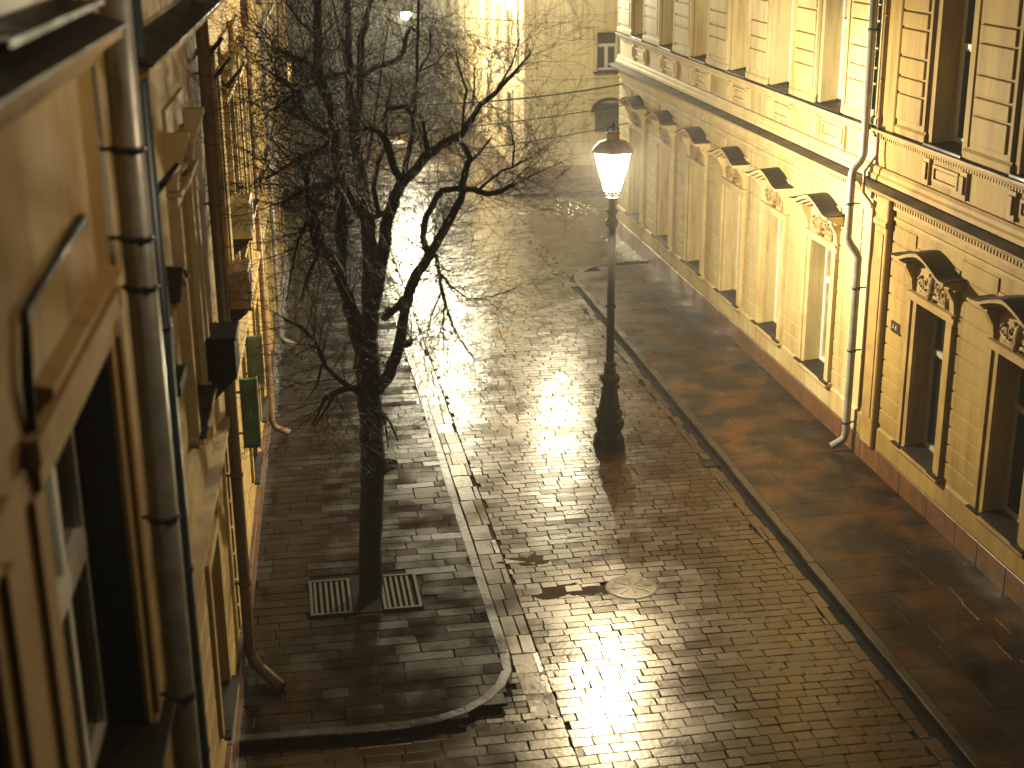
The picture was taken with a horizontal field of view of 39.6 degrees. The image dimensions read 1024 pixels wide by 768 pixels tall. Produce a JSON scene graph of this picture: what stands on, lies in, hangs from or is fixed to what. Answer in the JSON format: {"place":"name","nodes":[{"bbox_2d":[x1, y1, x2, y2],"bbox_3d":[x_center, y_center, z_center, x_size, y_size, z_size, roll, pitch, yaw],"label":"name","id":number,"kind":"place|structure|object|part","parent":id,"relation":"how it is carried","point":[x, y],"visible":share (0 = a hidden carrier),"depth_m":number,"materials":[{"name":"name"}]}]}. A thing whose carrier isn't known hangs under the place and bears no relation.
{"place":"outdoors","nodes":[
{"label":"outdoors","id":0,"kind":"place"},
{"bbox_2d":[240,249,507,734],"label":"pavement","id":1,"kind":"structure","parent":0,"point":[437,674],"depth_m":24.35,"materials":[{"name":"grey stone"}]},
{"bbox_2d":[308,572,422,617],"bbox_3d":[-2.439,3.503,23.562,1.800,0.085,1.240,-4,19,-9],"label":"tree grate","id":2,"kind":"object","parent":1,"relation":"on","point":[361,605],"visible":0.94,"depth_m":23.40,"materials":[{"name":"grey metal"}]},
{"bbox_2d":[282,42,617,196],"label":"pavement","id":3,"kind":"structure","parent":0,"point":[566,186],"depth_m":58.32,"materials":[{"name":"stone"}]},
{"bbox_2d":[238,43,956,767],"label":"road","id":4,"kind":"structure","parent":0,"point":[760,621],"depth_m":24.44,"materials":[{"name":"stone"}]},
{"bbox_2d":[375,49,405,70],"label":"parked car","id":5,"kind":"object","parent":4,"relation":"on","point":[392,53],"visible":0.27,"depth_m":94.68,"materials":[{"name":"grey paint"}]},
{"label":"windows","id":6,"kind":"part","parent":5,"relation":"part of","materials":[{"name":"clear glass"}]},
{"bbox_2d":[391,68,425,95],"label":"parked car","id":7,"kind":"object","parent":4,"relation":"on","point":[407,80],"visible":0.16,"depth_m":83.49,"materials":[{"name":"grey paint"}]},
{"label":"windows","id":8,"kind":"part","parent":7,"relation":"part of","materials":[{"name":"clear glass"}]},
{"bbox_2d":[496,553,549,565],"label":"puddle","id":9,"kind":"object","parent":4,"relation":"on","point":[533,557],"visible":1,"depth_m":24.99,"materials":[{"name":"liquid"}]},
{"bbox_2d":[533,582,607,599],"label":"puddle","id":10,"kind":"object","parent":4,"relation":"on","point":[553,592],"visible":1,"depth_m":23.85,"materials":[{"name":"liquid"}]},
{"bbox_2d":[592,119,633,451],"bbox_3d":[2.021,-1.942,29.058,0.908,6.880,0.908,-4,19,-9],"label":"street lamp","id":11,"kind":"object","parent":4,"relation":"on","point":[609,425],"visible":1,"depth_m":29.34,"materials":[{"name":"black metal"}]},
{"bbox_2d":[621,465,640,468],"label":"puddle","id":12,"kind":"object","parent":4,"relation":"on","point":[631,467],"visible":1,"depth_m":29.07,"materials":[{"name":"brown liquid"}]},
{"bbox_2d":[605,575,657,599],"bbox_3d":[2.014,3.423,23.973,0.880,0.027,0.880,-4,19,-9],"label":"manhole cover","id":13,"kind":"object","parent":4,"relation":"on","point":[629,587],"visible":1,"depth_m":23.95,"materials":[{"name":"black metal"}]},
{"bbox_2d":[699,458,719,467],"bbox_3d":[4.046,1.622,29.198,0.340,0.026,0.400,-4,19,-9],"label":"storm drain","id":14,"kind":"object","parent":4,"relation":"on","point":[716,463],"visible":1,"depth_m":29.19,"materials":[{"name":"black metal"}]},
{"bbox_2d":[246,46,966,767],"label":"ground","id":15,"kind":"structure","parent":0,"point":[886,674],"depth_m":24.37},
{"bbox_2d":[0,0,201,767],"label":"ochre building","id":16,"kind":"structure","parent":15,"relation":"on","point":[81,680],"depth_m":10.34,"materials":[{"name":"paint"}]},
{"bbox_2d":[0,495,42,767],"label":"window","id":17,"kind":"structure","parent":16,"relation":"in","point":[18,724],"depth_m":7.17,"materials":[{"name":"paint"}]},
{"bbox_2d":[0,0,103,48],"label":"window","id":18,"kind":"structure","parent":16,"relation":"in","point":[21,21],"depth_m":8.36,"materials":[{"name":"paint"}]},
{"bbox_2d":[20,285,174,767],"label":"window","id":19,"kind":"structure","parent":16,"relation":"in","point":[83,398],"depth_m":11.01,"materials":[{"name":"paint"}]},
{"bbox_2d":[96,0,293,767],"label":"golden house","id":20,"kind":"structure","parent":15,"relation":"on","point":[220,527],"depth_m":17.58,"materials":[{"name":"paint"}]},
{"bbox_2d":[162,88,218,448],"bbox_3d":[-3.778,-1.380,16.425,0.540,3.780,2.142,-3,19,-7],"label":"window","id":21,"kind":"structure","parent":20,"relation":"in","point":[181,125],"depth_m":16.01,"materials":[{"name":"brown paint"}]},
{"bbox_2d":[204,514,238,740],"bbox_3d":[-3.789,3.047,17.928,0.430,2.390,1.521,-3,19,-7],"label":"window","id":22,"kind":"structure","parent":20,"relation":"in","point":[225,691],"depth_m":17.94,"materials":[{"name":"paint"}]},
{"bbox_2d":[205,321,239,399],"bbox_3d":[-3.676,-0.237,18.105,0.475,0.930,0.776,-4,19,-9],"label":"air conditioner","id":23,"kind":"object","parent":20,"relation":"attached to","point":[222,353],"visible":0.82,"depth_m":17.75,"materials":[{"name":"black metal"}]},
{"bbox_2d":[217,29,248,258],"bbox_3d":[-4.793,-4.000,24.136,0.540,3.780,2.142,-3,19,-7],"label":"window","id":24,"kind":"structure","parent":20,"relation":"in","point":[224,56],"depth_m":23.67,"materials":[{"name":"beige glass"}]},
{"bbox_2d":[227,259,253,321],"bbox_3d":[-4.137,-1.339,21.503,0.448,0.930,0.811,-4,19,-9],"label":"air conditioner","id":25,"kind":"object","parent":20,"relation":"attached to","point":[241,307],"visible":0.63,"depth_m":21.13,"materials":[{"name":"brown metal"}]},
{"bbox_2d":[230,193,254,254],"bbox_3d":[-4.317,-2.496,22.577,0.448,0.930,0.811,-4,19,-9],"label":"air conditioner","id":26,"kind":"object","parent":20,"relation":"attached to","point":[237,233],"visible":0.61,"depth_m":22.21,"materials":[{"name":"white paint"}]},
{"bbox_2d":[232,14,258,220],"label":"window","id":27,"kind":"structure","parent":20,"relation":"in","point":[243,75],"depth_m":27.82,"materials":[{"name":"beige glass"}]},
{"bbox_2d":[236,376,261,449],"bbox_3d":[-4.189,0.464,22.537,0.380,1.190,0.120,-3,19,-7],"label":"hanging sign","id":28,"kind":"object","parent":20,"relation":"attached to","point":[251,432],"visible":0.86,"depth_m":22.50,"materials":[{"name":"metal"}]},
{"bbox_2d":[240,14,263,190],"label":"window","id":29,"kind":"structure","parent":20,"relation":"in","point":[250,15],"depth_m":30.82,"materials":[{"name":"beige glass"}]},
{"bbox_2d":[242,333,262,484],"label":"window","id":30,"kind":"structure","parent":20,"relation":"in","point":[255,461],"depth_m":25.41,"materials":[{"name":"paint"}]},
{"bbox_2d":[244,334,264,384],"bbox_3d":[-4.439,-0.411,24.337,0.380,0.890,0.120,-3,19,-7],"label":"hanging sign","id":31,"kind":"object","parent":20,"relation":"attached to","point":[257,358],"visible":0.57,"depth_m":24.28,"materials":[{"name":"metal"}]},
{"bbox_2d":[252,287,268,422],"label":"window","id":32,"kind":"structure","parent":20,"relation":"in","point":[264,401],"depth_m":28.82,"materials":[{"name":"paint"}]},
{"bbox_2d":[253,4,269,163],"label":"window","id":33,"kind":"structure","parent":20,"relation":"in","point":[257,8],"depth_m":33.59,"materials":[{"name":"beige glass"}]},
{"bbox_2d":[255,0,273,135],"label":"window","id":34,"kind":"structure","parent":20,"relation":"in","point":[263,1],"depth_m":36.60,"materials":[{"name":"beige glass"}]},
{"bbox_2d":[265,276,274,367],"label":"window","id":35,"kind":"structure","parent":20,"relation":"in","point":[272,356],"depth_m":32.26,"materials":[{"name":"paint"}]},
{"bbox_2d":[264,221,278,330],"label":"window","id":36,"kind":"structure","parent":20,"relation":"in","point":[275,316],"depth_m":34.92,"materials":[{"name":"paint"}]},
{"bbox_2d":[267,0,277,118],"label":"window","id":37,"kind":"structure","parent":20,"relation":"in","point":[269,0],"depth_m":39.81,"materials":[{"name":"beige glass"}]},
{"bbox_2d":[269,0,279,109],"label":"window","id":38,"kind":"structure","parent":20,"relation":"in","point":[271,1],"depth_m":41.58,"materials":[{"name":"beige glass"}]},
{"bbox_2d":[274,175,284,266],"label":"window","id":39,"kind":"structure","parent":20,"relation":"in","point":[282,259],"depth_m":40.90,"materials":[{"name":"paint"}]},
{"bbox_2d":[278,157,287,242],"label":"window","id":40,"kind":"structure","parent":20,"relation":"in","point":[279,157],"depth_m":43.68,"materials":[{"name":"paint"}]},
{"bbox_2d":[281,105,623,139],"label":"overhead cable","id":41,"kind":"object","parent":20,"relation":"attached to","point":[527,119],"visible":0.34,"depth_m":45.88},
{"bbox_2d":[288,83,622,105],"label":"overhead cable","id":42,"kind":"object","parent":20,"relation":"attached to","point":[519,98],"visible":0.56,"depth_m":46.23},
{"bbox_2d":[282,123,628,165],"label":"overhead cable","id":43,"kind":"object","parent":20,"relation":"attached to","point":[515,143],"visible":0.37,"depth_m":45.19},
{"bbox_2d":[275,0,293,173],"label":"shop building","id":44,"kind":"structure","parent":15,"relation":"on","point":[278,18],"depth_m":57.94,"materials":[{"name":"paint"}]},
{"bbox_2d":[284,0,396,45],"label":"end building","id":45,"kind":"structure","parent":15,"relation":"on","point":[353,9],"depth_m":114.14,"materials":[{"name":"beige paint"}]},
{"bbox_2d":[293,3,310,30],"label":"window","id":46,"kind":"structure","parent":45,"relation":"in","point":[295,3],"depth_m":113.59,"materials":[{"name":"grey glass"}]},
{"bbox_2d":[330,3,344,29],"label":"window","id":47,"kind":"structure","parent":45,"relation":"in","point":[330,3],"depth_m":113.98,"materials":[{"name":"grey glass"}]},
{"bbox_2d":[370,2,386,28],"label":"window","id":48,"kind":"structure","parent":45,"relation":"in","point":[381,18],"depth_m":114.60,"materials":[{"name":"grey glass"}]},
{"bbox_2d":[240,281,511,750],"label":"kerb","id":49,"kind":"structure","parent":15,"relation":"on","point":[258,741],"depth_m":20.18,"materials":[{"name":"stone"}]},
{"bbox_2d":[396,0,620,178],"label":"corner building","id":50,"kind":"structure","parent":15,"relation":"on","point":[595,58],"depth_m":57.75,"materials":[{"name":"beige paint"}]},
{"bbox_2d":[337,0,520,20],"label":"overhead cable","id":51,"kind":"object","parent":50,"relation":"attached to","point":[434,14],"visible":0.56,"depth_m":57.26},
{"bbox_2d":[350,0,520,45],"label":"overhead cable","id":52,"kind":"object","parent":50,"relation":"attached to","point":[448,28],"visible":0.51,"depth_m":57.70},
{"bbox_2d":[442,39,446,76],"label":"window","id":53,"kind":"structure","parent":50,"relation":"in","point":[445,39],"depth_m":82.68,"materials":[{"name":"beige paint"}]},
{"bbox_2d":[449,0,453,24],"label":"window","id":54,"kind":"structure","parent":50,"relation":"in","point":[449,0],"depth_m":77.54,"materials":[{"name":"beige paint"}]},
{"bbox_2d":[450,44,454,83],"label":"window","id":55,"kind":"structure","parent":50,"relation":"in","point":[451,44],"depth_m":79.44,"materials":[{"name":"beige paint"}]},
{"bbox_2d":[459,0,463,31],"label":"window","id":56,"kind":"structure","parent":50,"relation":"in","point":[460,29],"depth_m":73.97,"materials":[{"name":"beige paint"}]},
{"bbox_2d":[459,51,464,93],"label":"window","id":57,"kind":"structure","parent":50,"relation":"in","point":[460,51],"depth_m":75.30,"materials":[{"name":"beige paint"}]},
{"bbox_2d":[466,1,472,36],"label":"window","id":58,"kind":"structure","parent":50,"relation":"in","point":[472,1],"depth_m":70.60,"materials":[{"name":"beige paint"}]},
{"bbox_2d":[468,58,473,101],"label":"window","id":59,"kind":"structure","parent":50,"relation":"in","point":[470,58],"depth_m":71.96,"materials":[{"name":"beige paint"}]},
{"bbox_2d":[476,0,481,42],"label":"window","id":60,"kind":"structure","parent":50,"relation":"in","point":[476,0],"depth_m":68.38,"materials":[{"name":"beige paint"}]},
{"bbox_2d":[477,64,482,109],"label":"window","id":61,"kind":"structure","parent":50,"relation":"in","point":[477,64],"depth_m":68.86,"materials":[{"name":"beige paint"}]},
{"bbox_2d":[484,0,490,48],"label":"window","id":62,"kind":"structure","parent":50,"relation":"in","point":[485,0],"depth_m":65.49,"materials":[{"name":"beige paint"}]},
{"bbox_2d":[486,71,491,119],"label":"window","id":63,"kind":"structure","parent":50,"relation":"in","point":[488,117],"depth_m":66.55,"materials":[{"name":"beige paint"}]},
{"bbox_2d":[495,79,501,129],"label":"window","id":64,"kind":"structure","parent":50,"relation":"in","point":[496,79],"depth_m":63.29,"materials":[{"name":"beige paint"}]},
{"bbox_2d":[495,0,501,55],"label":"window","id":65,"kind":"structure","parent":50,"relation":"in","point":[496,4],"depth_m":62.25,"materials":[{"name":"beige paint"}]},
{"bbox_2d":[505,5,512,63],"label":"window","id":66,"kind":"structure","parent":50,"relation":"in","point":[509,7],"depth_m":59.39,"materials":[{"name":"beige paint"}]},
{"bbox_2d":[505,86,513,139],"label":"window","id":67,"kind":"structure","parent":50,"relation":"in","point":[509,89],"depth_m":60.85,"materials":[{"name":"beige paint"}]},
{"bbox_2d":[591,97,619,131],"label":"arched window","id":68,"kind":"structure","parent":50,"relation":"in","point":[607,115],"depth_m":58.17,"materials":[{"name":"glass"}]},
{"bbox_2d":[593,27,620,72],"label":"window","id":69,"kind":"structure","parent":50,"relation":"in","point":[602,55],"depth_m":57.33,"materials":[{"name":"beige paint"}]},
{"bbox_2d":[608,0,890,451],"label":"cream townhouse","id":70,"kind":"structure","parent":15,"relation":"on","point":[744,206],"depth_m":33.89,"materials":[{"name":"yellow paint"}]},
{"bbox_2d":[617,95,646,227],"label":"window","id":71,"kind":"structure","parent":70,"relation":"in","point":[635,107],"depth_m":45.44,"materials":[{"name":"paint"}]},
{"bbox_2d":[630,0,643,40],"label":"window","id":72,"kind":"structure","parent":70,"relation":"in","point":[639,37],"depth_m":44.91,"materials":[{"name":"yellow paint"}]},
{"bbox_2d":[644,110,676,252],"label":"window","id":73,"kind":"structure","parent":70,"relation":"in","point":[663,122],"depth_m":42.32,"materials":[{"name":"paint"}]},
{"bbox_2d":[658,0,673,51],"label":"window","id":74,"kind":"structure","parent":70,"relation":"in","point":[667,47],"depth_m":41.69,"materials":[{"name":"yellow paint"}]},
{"bbox_2d":[673,126,710,279],"bbox_3d":[5.093,-5.089,39.522,0.790,4.085,2.162,-4,19,-9],"label":"window","id":75,"kind":"structure","parent":70,"relation":"in","point":[697,145],"depth_m":39.27,"materials":[{"name":"paint"}]},
{"bbox_2d":[689,0,707,63],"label":"window","id":76,"kind":"structure","parent":70,"relation":"in","point":[701,59],"depth_m":38.56,"materials":[{"name":"yellow paint"}]},
{"bbox_2d":[708,146,749,311],"bbox_3d":[5.633,-4.043,36.439,0.790,4.085,2.162,-4,19,-9],"label":"window","id":77,"kind":"structure","parent":70,"relation":"in","point":[732,161],"depth_m":36.26,"materials":[{"name":"paint"}]},
{"bbox_2d":[726,0,748,78],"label":"window","id":78,"kind":"structure","parent":70,"relation":"in","point":[740,73],"depth_m":35.45,"materials":[{"name":"yellow paint"}]},
{"bbox_2d":[745,167,792,346],"bbox_3d":[6.132,-3.076,33.590,0.790,4.085,2.162,-4,19,-9],"label":"window","id":79,"kind":"structure","parent":70,"relation":"in","point":[774,187],"depth_m":33.52,"materials":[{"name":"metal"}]},
{"bbox_2d":[766,0,793,94],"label":"window","id":80,"kind":"structure","parent":70,"relation":"in","point":[783,88],"depth_m":32.56,"materials":[{"name":"yellow paint"}]},
{"bbox_2d":[789,192,844,388],"bbox_3d":[6.632,-2.110,30.740,0.790,4.085,2.162,-4,19,-9],"label":"window","id":81,"kind":"structure","parent":70,"relation":"in","point":[823,216],"depth_m":30.75,"materials":[{"name":"white paint"}]},
{"bbox_2d":[813,0,848,113],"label":"window","id":82,"kind":"structure","parent":70,"relation":"in","point":[835,106],"depth_m":29.66,"materials":[{"name":"yellow paint"}]},
{"bbox_2d":[574,260,987,767],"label":"kerb","id":83,"kind":"structure","parent":15,"relation":"on","point":[960,746],"depth_m":24.50,"materials":[{"name":"stone"}]},
{"bbox_2d":[854,0,1023,610],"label":"ochre townhouse","id":84,"kind":"structure","parent":15,"relation":"on","point":[939,443],"depth_m":24.66,"materials":[{"name":"paint"}]},
{"bbox_2d":[889,248,966,484],"bbox_3d":[7.508,-0.414,25.742,0.790,4.085,2.162,-4,19,-9],"label":"window","id":85,"kind":"structure","parent":84,"relation":"in","point":[935,284],"depth_m":25.88,"materials":[{"name":"grey paint"}]},
{"bbox_2d":[923,0,977,157],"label":"window","id":86,"kind":"structure","parent":84,"relation":"in","point":[954,147],"depth_m":24.55,"materials":[{"name":"paint"}]},
{"bbox_2d":[965,292,1023,558],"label":"window","id":87,"kind":"structure","parent":84,"relation":"in","point":[1004,314],"depth_m":23.37,"materials":[{"name":"paint"}]},
{"bbox_2d":[1009,85,1023,181],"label":"window","id":88,"kind":"structure","parent":84,"relation":"in","point":[1018,174],"depth_m":22.05,"materials":[{"name":"paint"}]},
{"bbox_2d":[247,261,976,753],"bbox_3d":[0.712,1.500,29.536,12.800,0.120,38.000,-4,19,-9],"label":"pavement bed","id":89,"kind":"object","parent":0,"point":[413,591],"visible":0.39,"depth_m":23.59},
{"bbox_2d":[188,0,617,599],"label":"bare tree","id":90,"kind":"object","parent":89,"relation":"on","point":[370,382],"visible":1,"depth_m":20.23,"materials":[{"name":"brown plant"}]},
{"bbox_2d":[574,263,1023,767],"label":"pavement","id":91,"kind":"structure","parent":0,"point":[940,614],"depth_m":25.99,"materials":[{"name":"stone"}]}
]}

